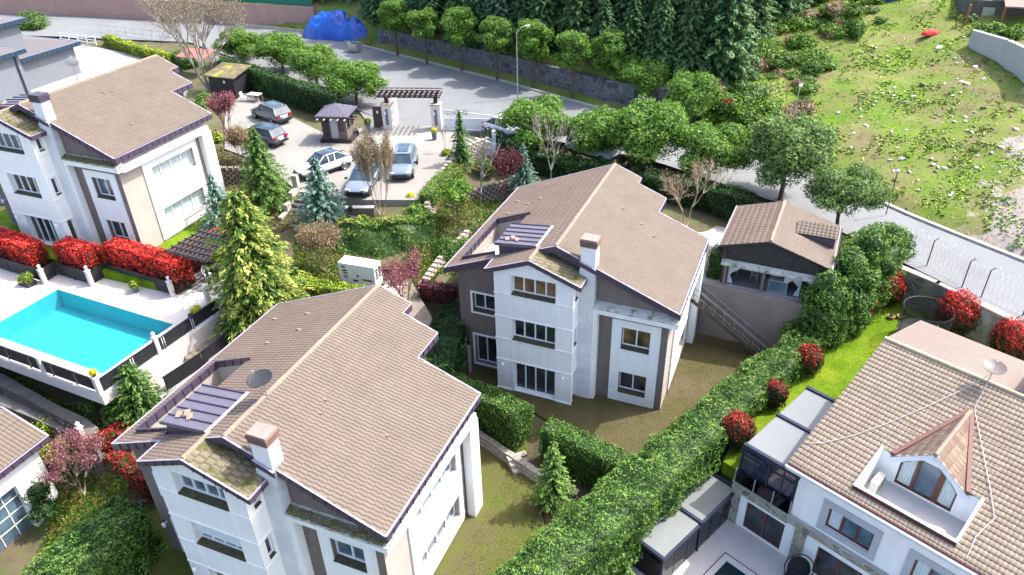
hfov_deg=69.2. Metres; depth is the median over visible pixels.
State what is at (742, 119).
slope bush
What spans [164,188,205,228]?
window
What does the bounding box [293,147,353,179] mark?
parked car
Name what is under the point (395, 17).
tree
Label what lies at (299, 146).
parking court
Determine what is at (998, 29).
shrub
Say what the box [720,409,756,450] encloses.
photinia bush
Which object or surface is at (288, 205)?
garden stairs
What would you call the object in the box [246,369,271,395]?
satellite dish
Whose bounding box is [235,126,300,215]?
spruce
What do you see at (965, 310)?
photinia bush
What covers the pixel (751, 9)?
cedar tree
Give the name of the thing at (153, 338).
fence pillar
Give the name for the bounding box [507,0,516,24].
cedar tree
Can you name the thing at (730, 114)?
slope bush
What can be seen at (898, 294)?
photinia bush
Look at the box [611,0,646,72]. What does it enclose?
cedar tree
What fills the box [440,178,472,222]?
laurel
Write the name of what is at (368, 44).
ground cover
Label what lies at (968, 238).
kerb
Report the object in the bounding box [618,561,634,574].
spruce
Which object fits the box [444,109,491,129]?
sliding gate
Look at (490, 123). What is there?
parked car
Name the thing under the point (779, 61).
slope bush
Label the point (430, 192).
hedge
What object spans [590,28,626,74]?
tree
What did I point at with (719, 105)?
slope bush
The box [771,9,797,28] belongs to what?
slope bush
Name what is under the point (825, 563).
terrace door
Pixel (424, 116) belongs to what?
road
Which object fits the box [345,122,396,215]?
twiggy shrub
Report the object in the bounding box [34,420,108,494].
plum tree
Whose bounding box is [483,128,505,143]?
shrub
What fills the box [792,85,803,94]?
slope bush
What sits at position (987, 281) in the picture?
fence post
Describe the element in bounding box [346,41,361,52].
waste bin
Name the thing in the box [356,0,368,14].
cedar tree
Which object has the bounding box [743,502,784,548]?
terrace door
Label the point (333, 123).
doorway
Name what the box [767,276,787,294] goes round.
glass cabinet
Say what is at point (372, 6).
cedar tree
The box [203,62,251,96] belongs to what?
shed
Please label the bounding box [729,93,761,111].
slope bush
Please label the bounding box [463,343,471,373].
garden wall
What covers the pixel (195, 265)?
hedge
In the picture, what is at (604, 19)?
cedar tree
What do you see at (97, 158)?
villa
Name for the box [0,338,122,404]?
pool deck
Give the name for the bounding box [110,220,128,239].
window
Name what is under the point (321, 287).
hedge
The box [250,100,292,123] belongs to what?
parked car
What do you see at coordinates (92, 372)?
potted shrub
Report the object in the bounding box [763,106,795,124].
slope bush
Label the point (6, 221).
lawn
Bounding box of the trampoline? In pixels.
[897,296,954,331]
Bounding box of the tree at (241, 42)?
[211,25,258,61]
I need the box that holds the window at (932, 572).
[909,560,940,574]
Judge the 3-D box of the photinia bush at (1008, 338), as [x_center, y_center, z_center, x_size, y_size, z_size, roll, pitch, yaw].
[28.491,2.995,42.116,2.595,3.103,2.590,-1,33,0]
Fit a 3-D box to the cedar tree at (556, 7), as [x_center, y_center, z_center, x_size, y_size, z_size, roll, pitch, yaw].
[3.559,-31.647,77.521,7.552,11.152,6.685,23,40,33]
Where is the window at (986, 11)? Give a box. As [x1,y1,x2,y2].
[981,7,995,15]
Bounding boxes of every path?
[0,373,105,470]
[150,360,195,401]
[185,279,432,363]
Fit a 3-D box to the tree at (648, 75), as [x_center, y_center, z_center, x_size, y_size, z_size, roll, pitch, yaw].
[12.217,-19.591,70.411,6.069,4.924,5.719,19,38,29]
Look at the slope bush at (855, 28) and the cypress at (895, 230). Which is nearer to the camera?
the cypress at (895, 230)
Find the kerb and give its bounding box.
[231,23,1023,261]
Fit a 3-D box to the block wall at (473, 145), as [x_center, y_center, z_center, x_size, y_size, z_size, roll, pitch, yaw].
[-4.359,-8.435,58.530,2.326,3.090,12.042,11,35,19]
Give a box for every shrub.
[15,10,52,30]
[15,272,36,287]
[17,477,55,505]
[26,495,60,523]
[27,414,53,440]
[39,433,79,465]
[78,398,99,412]
[88,369,96,376]
[99,402,126,425]
[127,279,139,292]
[187,305,201,316]
[194,91,211,106]
[195,101,208,110]
[211,129,223,142]
[216,122,259,160]
[224,317,242,342]
[293,215,344,271]
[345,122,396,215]
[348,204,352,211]
[355,212,371,220]
[364,117,371,131]
[403,202,428,217]
[406,192,414,197]
[430,127,437,139]
[433,237,460,261]
[441,147,450,155]
[456,237,469,248]
[474,157,495,174]
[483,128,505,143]
[888,313,895,319]
[897,313,904,319]
[953,12,978,23]
[970,21,992,32]
[988,21,1010,35]
[1003,24,1023,39]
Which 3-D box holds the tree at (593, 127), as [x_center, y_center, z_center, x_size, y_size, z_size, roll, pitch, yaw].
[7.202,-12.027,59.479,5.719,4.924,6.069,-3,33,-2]
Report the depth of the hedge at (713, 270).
46.29 m
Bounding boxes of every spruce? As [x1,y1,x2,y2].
[103,361,170,435]
[195,173,229,227]
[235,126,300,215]
[288,155,354,231]
[447,110,476,172]
[507,142,539,189]
[528,440,575,517]
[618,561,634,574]
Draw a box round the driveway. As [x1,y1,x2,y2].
[0,44,187,203]
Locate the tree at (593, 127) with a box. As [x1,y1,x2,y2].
[566,103,633,155]
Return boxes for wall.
[0,0,314,24]
[80,451,151,504]
[220,166,252,185]
[344,206,374,217]
[376,28,698,117]
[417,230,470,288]
[424,136,491,215]
[447,169,535,207]
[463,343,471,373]
[475,138,496,156]
[478,429,579,500]
[695,280,807,348]
[898,265,1023,360]
[967,30,1023,82]
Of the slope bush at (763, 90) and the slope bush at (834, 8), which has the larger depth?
the slope bush at (834, 8)
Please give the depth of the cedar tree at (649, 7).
70.40 m
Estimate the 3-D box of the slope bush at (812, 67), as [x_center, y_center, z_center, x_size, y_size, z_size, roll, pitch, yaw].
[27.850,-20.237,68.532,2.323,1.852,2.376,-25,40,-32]
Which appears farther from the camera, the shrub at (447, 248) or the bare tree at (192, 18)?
the bare tree at (192, 18)
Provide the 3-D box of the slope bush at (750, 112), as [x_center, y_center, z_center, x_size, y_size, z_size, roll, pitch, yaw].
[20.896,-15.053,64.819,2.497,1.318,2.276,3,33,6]
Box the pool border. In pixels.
[703,552,757,574]
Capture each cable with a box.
[804,375,988,442]
[966,375,994,558]
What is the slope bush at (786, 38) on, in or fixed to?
on the hillside
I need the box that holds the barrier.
[58,31,96,44]
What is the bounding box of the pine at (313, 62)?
[287,43,339,85]
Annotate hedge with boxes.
[0,226,51,267]
[20,495,168,574]
[51,235,106,270]
[95,421,131,454]
[100,236,196,292]
[101,34,174,63]
[103,450,153,505]
[169,50,199,68]
[174,226,226,271]
[214,56,343,113]
[291,274,367,296]
[333,210,437,259]
[416,162,464,206]
[416,277,458,305]
[425,290,471,378]
[448,369,533,450]
[491,327,830,574]
[497,131,540,171]
[532,147,756,218]
[538,415,635,488]
[704,243,728,279]
[778,313,863,346]
[796,221,917,317]
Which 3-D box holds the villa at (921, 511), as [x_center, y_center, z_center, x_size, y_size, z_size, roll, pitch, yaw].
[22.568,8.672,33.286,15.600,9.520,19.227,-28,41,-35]
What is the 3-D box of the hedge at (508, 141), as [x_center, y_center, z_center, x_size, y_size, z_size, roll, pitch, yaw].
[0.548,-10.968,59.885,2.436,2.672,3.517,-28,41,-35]
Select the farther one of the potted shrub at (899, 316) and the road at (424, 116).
the road at (424, 116)
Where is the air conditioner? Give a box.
[868,471,886,493]
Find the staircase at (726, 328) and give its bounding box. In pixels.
[690,285,770,356]
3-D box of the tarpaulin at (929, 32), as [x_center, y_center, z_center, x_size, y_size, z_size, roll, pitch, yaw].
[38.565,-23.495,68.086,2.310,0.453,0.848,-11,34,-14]
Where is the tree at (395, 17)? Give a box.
[376,0,408,55]
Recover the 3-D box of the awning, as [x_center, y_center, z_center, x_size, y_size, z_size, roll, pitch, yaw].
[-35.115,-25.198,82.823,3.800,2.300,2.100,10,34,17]
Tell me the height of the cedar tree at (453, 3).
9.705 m
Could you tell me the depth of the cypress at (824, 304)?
43.15 m
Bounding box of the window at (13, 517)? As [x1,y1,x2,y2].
[0,488,32,551]
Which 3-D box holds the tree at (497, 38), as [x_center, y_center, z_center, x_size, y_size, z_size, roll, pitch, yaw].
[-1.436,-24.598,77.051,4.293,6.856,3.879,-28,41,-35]
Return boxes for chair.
[750,271,761,282]
[783,554,814,574]
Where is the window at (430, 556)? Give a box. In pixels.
[422,504,461,574]
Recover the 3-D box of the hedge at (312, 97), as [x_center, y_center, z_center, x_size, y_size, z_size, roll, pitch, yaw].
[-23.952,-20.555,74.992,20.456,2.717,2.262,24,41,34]
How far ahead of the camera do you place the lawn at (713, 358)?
42.81 m
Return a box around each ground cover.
[0,367,155,430]
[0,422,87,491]
[38,450,135,551]
[186,343,218,360]
[215,146,305,237]
[220,55,357,98]
[262,4,376,47]
[288,239,442,295]
[399,191,506,274]
[452,338,764,574]
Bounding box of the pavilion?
[718,199,842,297]
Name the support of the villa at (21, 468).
on the ground at (18, 554)
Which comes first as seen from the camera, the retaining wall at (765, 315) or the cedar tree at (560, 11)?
the retaining wall at (765, 315)
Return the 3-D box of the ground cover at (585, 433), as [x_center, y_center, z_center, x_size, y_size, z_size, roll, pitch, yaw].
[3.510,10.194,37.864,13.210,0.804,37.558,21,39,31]
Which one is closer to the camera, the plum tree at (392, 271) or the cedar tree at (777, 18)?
the plum tree at (392, 271)
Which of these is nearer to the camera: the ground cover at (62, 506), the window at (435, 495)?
the window at (435, 495)
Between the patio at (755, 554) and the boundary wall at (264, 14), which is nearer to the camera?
the patio at (755, 554)
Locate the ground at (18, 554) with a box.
[0,36,928,574]
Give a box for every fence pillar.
[34,351,47,374]
[36,265,47,283]
[74,422,87,449]
[83,266,94,286]
[90,375,103,402]
[150,332,162,354]
[165,276,175,296]
[201,283,210,303]
[216,289,224,309]
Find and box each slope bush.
[692,112,707,122]
[698,110,714,124]
[704,109,729,123]
[706,113,721,123]
[711,75,725,93]
[713,93,735,114]
[715,90,743,115]
[720,81,733,90]
[722,107,743,116]
[723,97,747,113]
[723,118,741,127]
[729,78,752,92]
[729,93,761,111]
[731,69,752,82]
[731,90,760,109]
[732,125,753,145]
[736,113,756,124]
[737,107,763,120]
[742,121,755,128]
[745,82,770,99]
[749,47,766,61]
[750,56,771,71]
[751,97,781,111]
[753,40,781,54]
[756,50,791,68]
[759,35,776,44]
[759,82,773,89]
[761,97,786,114]
[763,72,781,79]
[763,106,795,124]
[767,27,778,33]
[770,18,791,32]
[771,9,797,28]
[772,50,801,69]
[773,68,786,76]
[775,39,785,46]
[775,103,805,122]
[782,34,796,45]
[783,14,812,30]
[783,68,803,78]
[787,30,817,49]
[789,98,819,115]
[790,78,804,86]
[792,50,803,58]
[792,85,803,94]
[794,13,815,21]
[794,95,813,105]
[795,62,806,70]
[796,8,821,19]
[798,51,825,62]
[798,73,817,82]
[798,81,820,94]
[801,58,824,76]
[802,47,815,52]
[811,18,820,27]
[811,48,826,56]
[813,119,837,132]
[814,53,836,64]
[815,18,830,24]
[817,1,830,17]
[818,22,841,32]
[818,59,838,70]
[823,0,848,16]
[823,30,843,38]
[830,12,849,21]
[831,17,844,25]
[833,0,851,12]
[833,25,850,38]
[840,16,866,39]
[842,1,867,19]
[849,0,876,4]
[859,0,884,4]
[863,5,881,13]
[873,16,887,22]
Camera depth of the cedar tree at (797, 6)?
75.30 m
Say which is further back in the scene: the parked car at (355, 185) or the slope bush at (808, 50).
the slope bush at (808, 50)
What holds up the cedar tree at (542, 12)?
on the hillside
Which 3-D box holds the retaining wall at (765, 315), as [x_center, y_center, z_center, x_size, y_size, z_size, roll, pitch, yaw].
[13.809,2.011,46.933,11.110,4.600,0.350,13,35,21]
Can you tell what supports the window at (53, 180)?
in the villa at (97, 158)
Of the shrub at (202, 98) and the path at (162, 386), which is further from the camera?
the shrub at (202, 98)
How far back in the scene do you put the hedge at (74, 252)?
47.16 m
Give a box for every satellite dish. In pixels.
[64,55,78,80]
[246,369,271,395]
[983,359,1006,379]
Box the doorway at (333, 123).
[329,119,338,137]
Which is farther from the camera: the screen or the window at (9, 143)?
the screen
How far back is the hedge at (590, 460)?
37.53 m
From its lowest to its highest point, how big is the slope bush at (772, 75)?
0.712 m
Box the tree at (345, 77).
[322,56,389,103]
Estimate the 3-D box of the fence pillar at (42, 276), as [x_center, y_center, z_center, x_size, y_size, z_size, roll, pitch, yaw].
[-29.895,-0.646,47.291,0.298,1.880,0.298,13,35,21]
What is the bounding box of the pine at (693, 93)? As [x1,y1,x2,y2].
[662,68,724,125]
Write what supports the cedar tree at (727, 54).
on the hillside
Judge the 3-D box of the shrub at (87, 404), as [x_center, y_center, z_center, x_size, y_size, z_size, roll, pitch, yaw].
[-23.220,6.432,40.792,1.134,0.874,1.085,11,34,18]
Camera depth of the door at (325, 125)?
63.61 m
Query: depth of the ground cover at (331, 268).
50.52 m
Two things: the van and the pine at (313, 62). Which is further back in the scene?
the pine at (313, 62)
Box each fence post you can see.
[926,238,939,265]
[961,258,976,286]
[981,268,996,296]
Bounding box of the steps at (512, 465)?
[506,450,529,474]
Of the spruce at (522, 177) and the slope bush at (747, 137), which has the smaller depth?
the spruce at (522, 177)
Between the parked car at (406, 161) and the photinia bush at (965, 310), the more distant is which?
the parked car at (406, 161)
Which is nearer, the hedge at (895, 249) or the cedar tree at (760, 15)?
the hedge at (895, 249)
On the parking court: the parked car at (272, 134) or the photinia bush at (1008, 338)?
the parked car at (272, 134)
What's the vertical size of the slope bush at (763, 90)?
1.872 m
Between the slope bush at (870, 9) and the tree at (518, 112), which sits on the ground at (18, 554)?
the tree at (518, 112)
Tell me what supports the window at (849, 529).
in the villa at (921, 511)
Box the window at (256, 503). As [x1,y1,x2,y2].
[253,497,261,508]
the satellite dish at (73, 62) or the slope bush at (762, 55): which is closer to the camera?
the satellite dish at (73, 62)
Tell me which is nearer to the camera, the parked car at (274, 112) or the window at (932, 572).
the window at (932, 572)
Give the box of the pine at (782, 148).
[742,112,838,200]
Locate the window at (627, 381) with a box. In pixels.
[617,372,645,397]
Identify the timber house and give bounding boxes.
[955,0,1023,25]
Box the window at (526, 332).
[512,319,554,348]
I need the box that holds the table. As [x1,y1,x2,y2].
[246,92,262,100]
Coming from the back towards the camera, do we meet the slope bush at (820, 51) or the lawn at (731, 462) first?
the slope bush at (820, 51)
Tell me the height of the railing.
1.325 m
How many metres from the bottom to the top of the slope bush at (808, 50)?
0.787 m
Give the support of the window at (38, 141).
in the villa at (97, 158)
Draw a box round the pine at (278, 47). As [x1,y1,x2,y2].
[249,30,306,72]
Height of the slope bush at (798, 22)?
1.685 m
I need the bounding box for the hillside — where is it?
[175,0,1023,256]
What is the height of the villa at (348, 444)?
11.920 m
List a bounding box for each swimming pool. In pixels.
[0,289,172,372]
[714,562,745,574]
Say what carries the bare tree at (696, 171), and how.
on the ground at (18, 554)
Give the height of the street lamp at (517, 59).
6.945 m
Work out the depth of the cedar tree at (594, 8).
74.37 m
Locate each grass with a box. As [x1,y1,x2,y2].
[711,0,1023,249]
[757,311,907,428]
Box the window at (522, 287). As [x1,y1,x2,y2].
[511,276,555,303]
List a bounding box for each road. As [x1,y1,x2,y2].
[0,14,1023,319]
[359,95,486,135]
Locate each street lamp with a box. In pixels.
[516,25,529,98]
[792,84,802,123]
[885,169,899,214]
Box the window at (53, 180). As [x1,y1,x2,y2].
[51,177,61,195]
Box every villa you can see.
[0,15,80,100]
[0,54,226,246]
[0,406,58,554]
[111,283,482,574]
[444,163,708,409]
[728,320,1023,574]
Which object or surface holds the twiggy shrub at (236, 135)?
on the ground at (18, 554)
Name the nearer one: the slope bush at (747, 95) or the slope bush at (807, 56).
the slope bush at (747, 95)
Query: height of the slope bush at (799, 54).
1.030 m
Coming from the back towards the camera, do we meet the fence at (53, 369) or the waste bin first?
the waste bin
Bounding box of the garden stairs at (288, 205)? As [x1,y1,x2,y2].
[278,174,306,220]
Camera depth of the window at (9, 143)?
46.86 m
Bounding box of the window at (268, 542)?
[265,536,276,558]
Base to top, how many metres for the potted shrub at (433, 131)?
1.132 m
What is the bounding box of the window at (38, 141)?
[36,138,45,151]
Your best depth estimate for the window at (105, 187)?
47.78 m
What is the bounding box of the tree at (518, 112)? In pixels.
[495,93,573,148]
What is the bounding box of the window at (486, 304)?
[473,293,494,314]
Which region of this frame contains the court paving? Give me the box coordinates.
[373,128,431,145]
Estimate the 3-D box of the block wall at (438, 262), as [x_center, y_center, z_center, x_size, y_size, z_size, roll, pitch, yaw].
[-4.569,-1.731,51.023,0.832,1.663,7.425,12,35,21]
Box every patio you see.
[631,520,751,574]
[727,534,810,574]
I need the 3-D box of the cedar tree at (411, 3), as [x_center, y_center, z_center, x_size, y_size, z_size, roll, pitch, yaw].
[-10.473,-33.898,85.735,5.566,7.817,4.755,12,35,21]
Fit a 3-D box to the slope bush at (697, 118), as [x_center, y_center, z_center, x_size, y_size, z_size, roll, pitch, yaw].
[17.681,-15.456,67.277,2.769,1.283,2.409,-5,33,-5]
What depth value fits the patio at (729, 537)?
36.06 m
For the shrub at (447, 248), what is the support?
on the ground at (18, 554)
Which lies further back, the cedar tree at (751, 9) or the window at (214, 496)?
the cedar tree at (751, 9)
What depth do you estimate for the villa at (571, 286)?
41.52 m
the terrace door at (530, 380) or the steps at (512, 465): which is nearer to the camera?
the steps at (512, 465)
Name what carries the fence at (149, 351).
on the pool deck at (171, 357)
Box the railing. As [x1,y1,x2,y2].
[99,25,178,40]
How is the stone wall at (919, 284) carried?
on the ground at (18, 554)
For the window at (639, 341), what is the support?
in the villa at (571, 286)
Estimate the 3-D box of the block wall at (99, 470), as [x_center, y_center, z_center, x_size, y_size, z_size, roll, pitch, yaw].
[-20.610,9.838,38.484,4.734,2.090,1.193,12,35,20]
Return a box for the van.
[565,131,621,160]
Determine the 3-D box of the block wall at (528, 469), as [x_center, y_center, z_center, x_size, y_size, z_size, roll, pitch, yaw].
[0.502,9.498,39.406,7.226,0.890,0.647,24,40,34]
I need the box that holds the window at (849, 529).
[825,509,873,550]
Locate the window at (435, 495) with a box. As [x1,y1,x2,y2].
[416,461,457,533]
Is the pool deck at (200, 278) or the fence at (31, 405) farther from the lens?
the pool deck at (200, 278)
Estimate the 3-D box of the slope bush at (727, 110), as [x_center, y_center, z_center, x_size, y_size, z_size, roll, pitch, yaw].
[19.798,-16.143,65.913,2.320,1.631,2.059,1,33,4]
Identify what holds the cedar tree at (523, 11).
on the hillside
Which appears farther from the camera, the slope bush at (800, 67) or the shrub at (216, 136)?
the slope bush at (800, 67)
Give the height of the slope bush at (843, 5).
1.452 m
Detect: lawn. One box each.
[0,183,273,290]
[144,431,543,574]
[464,333,766,523]
[721,301,983,503]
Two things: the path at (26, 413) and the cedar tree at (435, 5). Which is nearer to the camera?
the path at (26, 413)
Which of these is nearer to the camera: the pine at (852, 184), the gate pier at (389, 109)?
the pine at (852, 184)
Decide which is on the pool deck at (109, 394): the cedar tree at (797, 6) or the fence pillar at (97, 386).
the fence pillar at (97, 386)
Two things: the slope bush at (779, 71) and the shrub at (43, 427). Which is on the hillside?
the slope bush at (779, 71)
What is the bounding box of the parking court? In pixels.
[225,92,473,206]
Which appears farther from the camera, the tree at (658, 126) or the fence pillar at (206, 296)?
the tree at (658, 126)
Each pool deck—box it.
[0,268,212,323]
[0,272,56,320]
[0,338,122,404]
[103,284,231,397]
[188,261,229,295]
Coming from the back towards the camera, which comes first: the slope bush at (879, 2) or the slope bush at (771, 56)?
the slope bush at (879, 2)
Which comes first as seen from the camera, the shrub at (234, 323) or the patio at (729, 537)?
the patio at (729, 537)
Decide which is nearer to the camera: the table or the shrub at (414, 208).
the shrub at (414, 208)
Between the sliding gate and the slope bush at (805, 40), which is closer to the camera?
the sliding gate
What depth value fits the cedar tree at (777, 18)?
74.76 m
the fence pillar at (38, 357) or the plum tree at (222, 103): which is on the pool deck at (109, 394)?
the fence pillar at (38, 357)
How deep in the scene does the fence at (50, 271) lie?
47.51 m
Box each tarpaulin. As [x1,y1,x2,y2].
[303,10,366,41]
[920,29,940,35]
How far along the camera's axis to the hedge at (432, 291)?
46.53 m
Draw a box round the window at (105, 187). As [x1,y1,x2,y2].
[96,178,115,200]
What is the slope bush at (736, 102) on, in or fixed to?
on the hillside
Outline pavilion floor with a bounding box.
[698,226,798,299]
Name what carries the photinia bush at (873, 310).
on the lawn at (731, 462)
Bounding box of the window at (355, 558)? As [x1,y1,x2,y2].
[333,540,366,572]
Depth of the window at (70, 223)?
49.57 m
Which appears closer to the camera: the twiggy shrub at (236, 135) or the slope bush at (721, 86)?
the twiggy shrub at (236, 135)
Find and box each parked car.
[243,121,288,147]
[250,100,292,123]
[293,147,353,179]
[344,162,382,195]
[389,143,418,178]
[482,114,520,135]
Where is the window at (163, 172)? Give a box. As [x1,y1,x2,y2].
[151,149,197,187]
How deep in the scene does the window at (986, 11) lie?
68.43 m
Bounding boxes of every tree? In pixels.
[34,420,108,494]
[127,0,252,91]
[204,88,237,129]
[211,25,258,61]
[322,56,389,103]
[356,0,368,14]
[360,0,386,28]
[376,0,408,55]
[376,244,427,300]
[402,0,421,30]
[414,0,444,35]
[439,0,470,40]
[439,6,478,71]
[439,123,446,142]
[459,0,487,49]
[471,133,501,204]
[474,15,515,80]
[478,0,513,53]
[485,147,527,194]
[495,93,573,148]
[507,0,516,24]
[508,0,533,51]
[513,19,553,87]
[525,110,582,178]
[526,0,559,56]
[534,0,562,33]
[550,29,595,98]
[552,0,594,51]
[555,0,595,33]
[566,103,633,155]
[582,0,618,64]
[587,0,621,38]
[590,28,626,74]
[605,93,691,168]
[610,54,673,95]
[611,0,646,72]
[611,0,649,44]
[636,0,678,80]
[641,0,685,37]
[654,155,743,225]
[668,0,707,78]
[670,0,710,47]
[691,0,763,87]
[713,0,756,47]
[743,0,779,42]
[764,0,782,21]
[769,0,818,15]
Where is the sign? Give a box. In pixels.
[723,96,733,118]
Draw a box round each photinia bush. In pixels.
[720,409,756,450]
[764,378,789,408]
[795,343,824,375]
[868,296,878,318]
[882,272,906,306]
[933,288,981,335]
[988,315,1023,360]
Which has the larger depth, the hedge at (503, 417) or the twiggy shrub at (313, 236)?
the twiggy shrub at (313, 236)
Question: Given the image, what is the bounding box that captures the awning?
[175,48,214,71]
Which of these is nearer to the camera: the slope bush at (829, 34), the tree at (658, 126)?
the tree at (658, 126)
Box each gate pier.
[380,98,398,129]
[429,98,442,129]
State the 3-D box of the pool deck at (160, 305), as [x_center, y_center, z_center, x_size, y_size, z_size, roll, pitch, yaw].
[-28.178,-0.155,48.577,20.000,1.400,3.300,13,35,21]
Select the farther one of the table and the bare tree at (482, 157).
the table
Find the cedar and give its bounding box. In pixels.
[203,189,314,343]
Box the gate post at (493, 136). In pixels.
[492,130,495,142]
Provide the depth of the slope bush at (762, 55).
70.59 m
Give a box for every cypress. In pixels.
[792,268,852,351]
[821,245,880,339]
[839,226,898,319]
[880,223,911,269]
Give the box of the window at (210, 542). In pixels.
[197,532,245,561]
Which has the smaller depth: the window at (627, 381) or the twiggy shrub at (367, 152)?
the window at (627, 381)
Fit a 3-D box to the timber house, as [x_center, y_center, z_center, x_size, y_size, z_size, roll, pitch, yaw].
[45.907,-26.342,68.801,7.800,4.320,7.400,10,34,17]
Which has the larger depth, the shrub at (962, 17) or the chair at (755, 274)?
the shrub at (962, 17)
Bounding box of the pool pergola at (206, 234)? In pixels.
[164,226,226,289]
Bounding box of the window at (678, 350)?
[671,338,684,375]
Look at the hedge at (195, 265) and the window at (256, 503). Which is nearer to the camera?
the window at (256, 503)
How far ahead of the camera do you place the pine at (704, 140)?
54.51 m
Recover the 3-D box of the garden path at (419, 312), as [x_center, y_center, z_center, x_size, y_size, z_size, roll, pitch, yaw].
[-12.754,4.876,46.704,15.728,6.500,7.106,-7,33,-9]
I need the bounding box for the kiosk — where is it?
[314,103,361,143]
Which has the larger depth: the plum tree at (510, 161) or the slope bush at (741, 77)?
the slope bush at (741, 77)
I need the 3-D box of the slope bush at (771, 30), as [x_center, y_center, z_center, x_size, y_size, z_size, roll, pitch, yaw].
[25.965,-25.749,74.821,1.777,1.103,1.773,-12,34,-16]
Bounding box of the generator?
[338,255,382,286]
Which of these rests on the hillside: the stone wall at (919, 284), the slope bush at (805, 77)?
the slope bush at (805, 77)
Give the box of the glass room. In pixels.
[629,470,734,574]
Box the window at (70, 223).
[67,219,78,238]
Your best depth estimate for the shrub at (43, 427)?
39.24 m
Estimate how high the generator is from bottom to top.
1.900 m
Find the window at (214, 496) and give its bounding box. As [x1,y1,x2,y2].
[178,474,229,511]
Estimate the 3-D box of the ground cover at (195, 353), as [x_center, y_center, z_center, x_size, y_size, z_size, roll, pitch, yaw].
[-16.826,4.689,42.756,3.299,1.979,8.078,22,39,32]
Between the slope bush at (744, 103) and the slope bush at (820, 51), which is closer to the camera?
the slope bush at (744, 103)
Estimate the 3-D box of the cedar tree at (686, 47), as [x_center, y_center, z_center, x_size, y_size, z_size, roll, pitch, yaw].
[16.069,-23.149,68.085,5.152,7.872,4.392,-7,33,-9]
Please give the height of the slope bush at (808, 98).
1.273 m
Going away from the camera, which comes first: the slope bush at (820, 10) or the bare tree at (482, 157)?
the bare tree at (482, 157)
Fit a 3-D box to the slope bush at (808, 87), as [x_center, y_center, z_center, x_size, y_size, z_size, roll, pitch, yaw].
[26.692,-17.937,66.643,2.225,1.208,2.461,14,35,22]
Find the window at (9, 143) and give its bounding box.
[0,133,24,153]
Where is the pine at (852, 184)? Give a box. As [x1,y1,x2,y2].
[800,161,895,224]
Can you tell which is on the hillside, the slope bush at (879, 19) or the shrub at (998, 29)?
the slope bush at (879, 19)
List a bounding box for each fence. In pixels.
[0,257,168,292]
[0,345,94,389]
[0,387,75,431]
[99,298,218,390]
[162,319,244,389]
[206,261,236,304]
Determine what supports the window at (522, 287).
in the villa at (571, 286)
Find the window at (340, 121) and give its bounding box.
[338,119,343,131]
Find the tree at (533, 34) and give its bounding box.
[513,19,553,87]
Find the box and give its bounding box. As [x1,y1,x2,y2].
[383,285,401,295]
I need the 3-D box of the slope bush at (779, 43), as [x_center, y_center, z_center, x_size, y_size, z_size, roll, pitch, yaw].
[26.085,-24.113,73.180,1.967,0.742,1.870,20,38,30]
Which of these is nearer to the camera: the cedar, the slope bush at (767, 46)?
the cedar
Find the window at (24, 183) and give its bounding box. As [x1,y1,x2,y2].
[12,174,41,198]
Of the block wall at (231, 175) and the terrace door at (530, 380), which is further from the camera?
the block wall at (231, 175)
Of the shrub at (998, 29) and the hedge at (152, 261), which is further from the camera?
the shrub at (998, 29)
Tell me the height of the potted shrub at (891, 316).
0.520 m
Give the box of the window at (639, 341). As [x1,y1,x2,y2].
[620,328,650,354]
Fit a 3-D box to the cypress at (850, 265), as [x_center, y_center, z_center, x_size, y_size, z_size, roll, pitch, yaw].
[20.005,0.545,44.677,3.862,6.910,3.799,20,38,30]
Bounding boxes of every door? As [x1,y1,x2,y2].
[29,216,58,245]
[322,119,330,139]
[372,106,382,127]
[477,335,496,363]
[514,363,554,399]
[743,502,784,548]
[811,547,862,574]
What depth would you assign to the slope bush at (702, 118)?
66.45 m
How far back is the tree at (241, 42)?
83.92 m
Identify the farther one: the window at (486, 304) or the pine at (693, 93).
the pine at (693, 93)
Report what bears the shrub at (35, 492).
on the ground at (18, 554)
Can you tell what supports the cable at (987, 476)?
attached to the villa at (921, 511)
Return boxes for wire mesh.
[889,221,1023,313]
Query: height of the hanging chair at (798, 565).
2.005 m
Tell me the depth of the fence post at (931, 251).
46.34 m
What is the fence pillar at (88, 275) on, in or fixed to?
on the pool deck at (160, 305)
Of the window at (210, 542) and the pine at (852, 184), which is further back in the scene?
the pine at (852, 184)
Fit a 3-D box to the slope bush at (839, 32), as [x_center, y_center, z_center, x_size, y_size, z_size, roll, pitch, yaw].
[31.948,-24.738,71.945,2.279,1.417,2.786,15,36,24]
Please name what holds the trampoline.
on the lawn at (731, 462)
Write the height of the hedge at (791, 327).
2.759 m
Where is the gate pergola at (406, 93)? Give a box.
[375,87,442,97]
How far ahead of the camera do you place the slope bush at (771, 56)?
70.23 m
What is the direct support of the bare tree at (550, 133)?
on the ground at (18, 554)
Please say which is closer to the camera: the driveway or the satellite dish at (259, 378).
the satellite dish at (259, 378)
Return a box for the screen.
[223,0,311,4]
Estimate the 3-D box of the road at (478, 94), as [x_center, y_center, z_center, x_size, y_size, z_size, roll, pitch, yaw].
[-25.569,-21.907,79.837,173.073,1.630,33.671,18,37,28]
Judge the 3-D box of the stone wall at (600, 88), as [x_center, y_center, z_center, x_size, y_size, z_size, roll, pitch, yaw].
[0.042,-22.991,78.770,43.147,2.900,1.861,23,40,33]
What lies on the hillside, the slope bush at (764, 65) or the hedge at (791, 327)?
the slope bush at (764, 65)
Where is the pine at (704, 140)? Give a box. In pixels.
[673,120,757,181]
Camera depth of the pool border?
35.43 m

